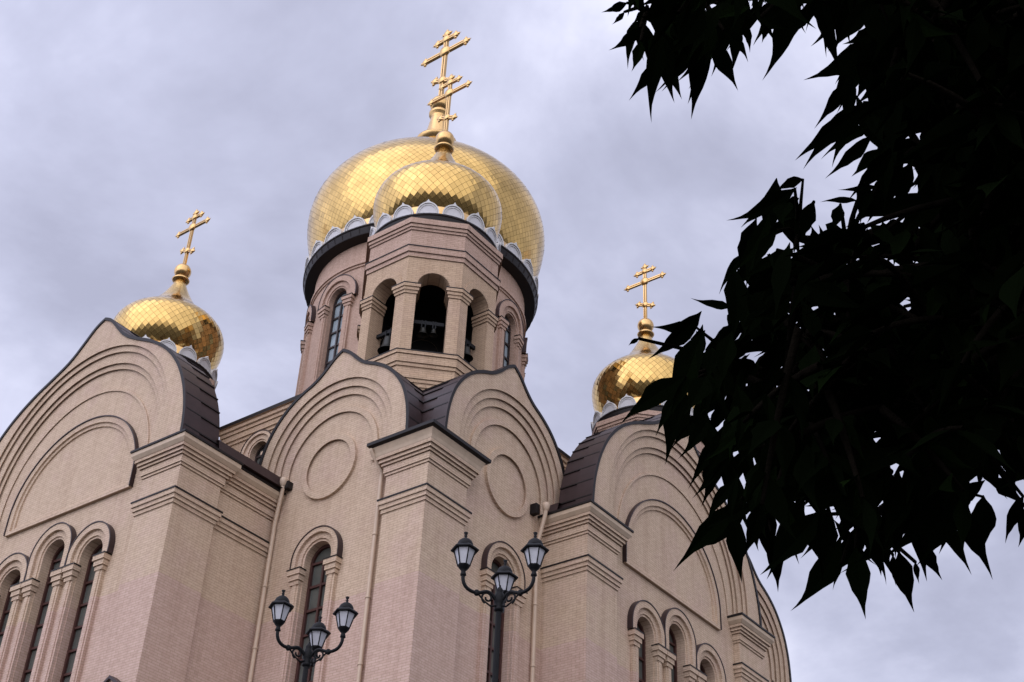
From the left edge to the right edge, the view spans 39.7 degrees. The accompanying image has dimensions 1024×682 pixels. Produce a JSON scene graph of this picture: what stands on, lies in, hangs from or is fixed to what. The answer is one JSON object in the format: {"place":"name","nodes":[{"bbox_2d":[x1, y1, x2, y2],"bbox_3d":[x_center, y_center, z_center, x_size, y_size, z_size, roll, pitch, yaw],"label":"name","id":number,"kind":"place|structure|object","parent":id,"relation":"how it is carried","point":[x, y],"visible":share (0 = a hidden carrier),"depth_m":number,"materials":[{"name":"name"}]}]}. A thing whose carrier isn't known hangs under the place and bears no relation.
{"place":"outdoors","nodes":[
{"label":"outdoors","id":0,"kind":"place"},
{"bbox_2d":[0,0,1023,681],"label":"sky","id":1,"kind":"structure","parent":0,"point":[121,120],"materials":[{"name":"grey"}]},
{"label":"ground","id":2,"kind":"structure","parent":0,"visible":0},
{"bbox_2d":[603,0,1023,618],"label":"tree","id":3,"kind":"object","parent":2,"relation":"on","point":[927,388],"visible":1,"depth_m":2.03,"materials":[{"name":"black plant"}]},
{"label":"terrace","id":4,"kind":"structure","parent":0,"visible":0},
{"bbox_2d":[268,590,358,681],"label":"street lamp","id":5,"kind":"object","parent":4,"relation":"on","point":[281,607],"visible":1,"depth_m":19.95,"materials":[{"name":"black metal"}]},
{"bbox_2d":[0,30,791,681],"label":"cathedral","id":6,"kind":"structure","parent":4,"relation":"on","point":[158,522],"depth_m":40.85,"materials":[{"name":"beige brick"}]},
{"bbox_2d":[0,552,28,680],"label":"window","id":7,"kind":"structure","parent":6,"relation":"in","point":[13,569],"depth_m":40.66,"materials":[{"name":"beige brick"}]},
{"bbox_2d":[2,522,76,681],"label":"window","id":8,"kind":"structure","parent":6,"relation":"in","point":[43,579],"depth_m":39.43,"materials":[{"name":"beige brick"}]},
{"bbox_2d":[41,521,115,681],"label":"window","id":9,"kind":"structure","parent":6,"relation":"in","point":[90,553],"depth_m":38.28,"materials":[{"name":"beige brick"}]},
{"bbox_2d":[240,429,270,463],"bbox_3d":[-9.356,4.627,52.064,1.736,2.940,0.567,-22,-42,30],"label":"window","id":10,"kind":"structure","parent":6,"relation":"in","point":[253,448],"depth_m":52.75,"materials":[{"name":"beige brick"}]},
{"bbox_2d":[295,305,315,395],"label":"window","id":11,"kind":"structure","parent":6,"relation":"in","point":[311,311],"depth_m":55.99,"materials":[{"name":"beige brick"}]},
{"bbox_2d":[277,525,342,681],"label":"window","id":12,"kind":"structure","parent":6,"relation":"in","point":[316,560],"depth_m":38.04,"materials":[{"name":"beige brick"}]},
{"bbox_2d":[311,274,358,384],"bbox_3d":[-6.816,-0.357,54.258,2.123,5.124,0.591,-22,-42,30],"label":"window","id":13,"kind":"structure","parent":6,"relation":"in","point":[336,302],"depth_m":54.62,"materials":[{"name":"beige stone"}]},
{"bbox_2d":[377,328,391,354],"bbox_3d":[-3.876,0.014,44.507,0.630,0.870,0.630,-22,-42,30],"label":"bell","id":14,"kind":"object","parent":6,"relation":"hanging from","point":[384,347],"visible":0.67,"depth_m":44.40,"materials":[{"name":"grey metal"}]},
{"bbox_2d":[416,320,427,338],"bbox_3d":[-2.782,-0.383,44.370,0.378,0.572,0.378,7,-36,-5],"label":"bell","id":15,"kind":"object","parent":6,"relation":"hanging from","point":[422,333],"visible":1,"depth_m":44.32,"materials":[{"name":"grey metal"}]},
{"bbox_2d":[429,321,437,337],"bbox_3d":[-2.449,-0.368,44.419,0.280,0.510,0.280,7,-36,-5],"label":"bell","id":16,"kind":"object","parent":6,"relation":"hanging from","point":[432,334],"visible":1,"depth_m":44.37,"materials":[{"name":"grey metal"}]},
{"bbox_2d":[464,338,472,362],"bbox_3d":[-1.455,0.277,44.821,0.504,0.721,0.504,-22,-42,30],"label":"bell","id":17,"kind":"object","parent":6,"relation":"hanging from","point":[468,357],"visible":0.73,"depth_m":44.76,"materials":[{"name":"grey metal"}]},
{"bbox_2d":[476,541,527,681],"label":"window","id":18,"kind":"structure","parent":6,"relation":"in","point":[493,556],"depth_m":38.17,"materials":[{"name":"beige brick"}]},
{"bbox_2d":[495,299,523,369],"bbox_3d":[-0.176,0.639,55.153,0.536,5.124,2.127,-15,-39,23],"label":"window","id":19,"kind":"structure","parent":6,"relation":"in","point":[510,323],"depth_m":55.86,"materials":[{"name":"beige brick"}]},
{"bbox_2d":[521,337,527,379],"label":"window","id":20,"kind":"structure","parent":6,"relation":"in","point":[524,360],"depth_m":57.15,"materials":[{"name":"beige brick"}]},
{"bbox_2d":[627,600,667,681],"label":"window","id":21,"kind":"structure","parent":6,"relation":"in","point":[646,631],"depth_m":41.51,"materials":[{"name":"beige brick"}]},
{"bbox_2d":[661,607,698,681],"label":"window","id":22,"kind":"structure","parent":6,"relation":"in","point":[679,665],"depth_m":43.08,"materials":[{"name":"beige brick"}]},
{"bbox_2d":[695,643,726,681],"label":"window","id":23,"kind":"structure","parent":6,"relation":"in","point":[709,663],"depth_m":44.25,"materials":[{"name":"beige brick"}]},
{"bbox_2d":[451,532,548,681],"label":"street lamp","id":24,"kind":"object","parent":4,"relation":"on","point":[465,550],"visible":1,"depth_m":18.21,"materials":[{"name":"black metal"}]}
]}

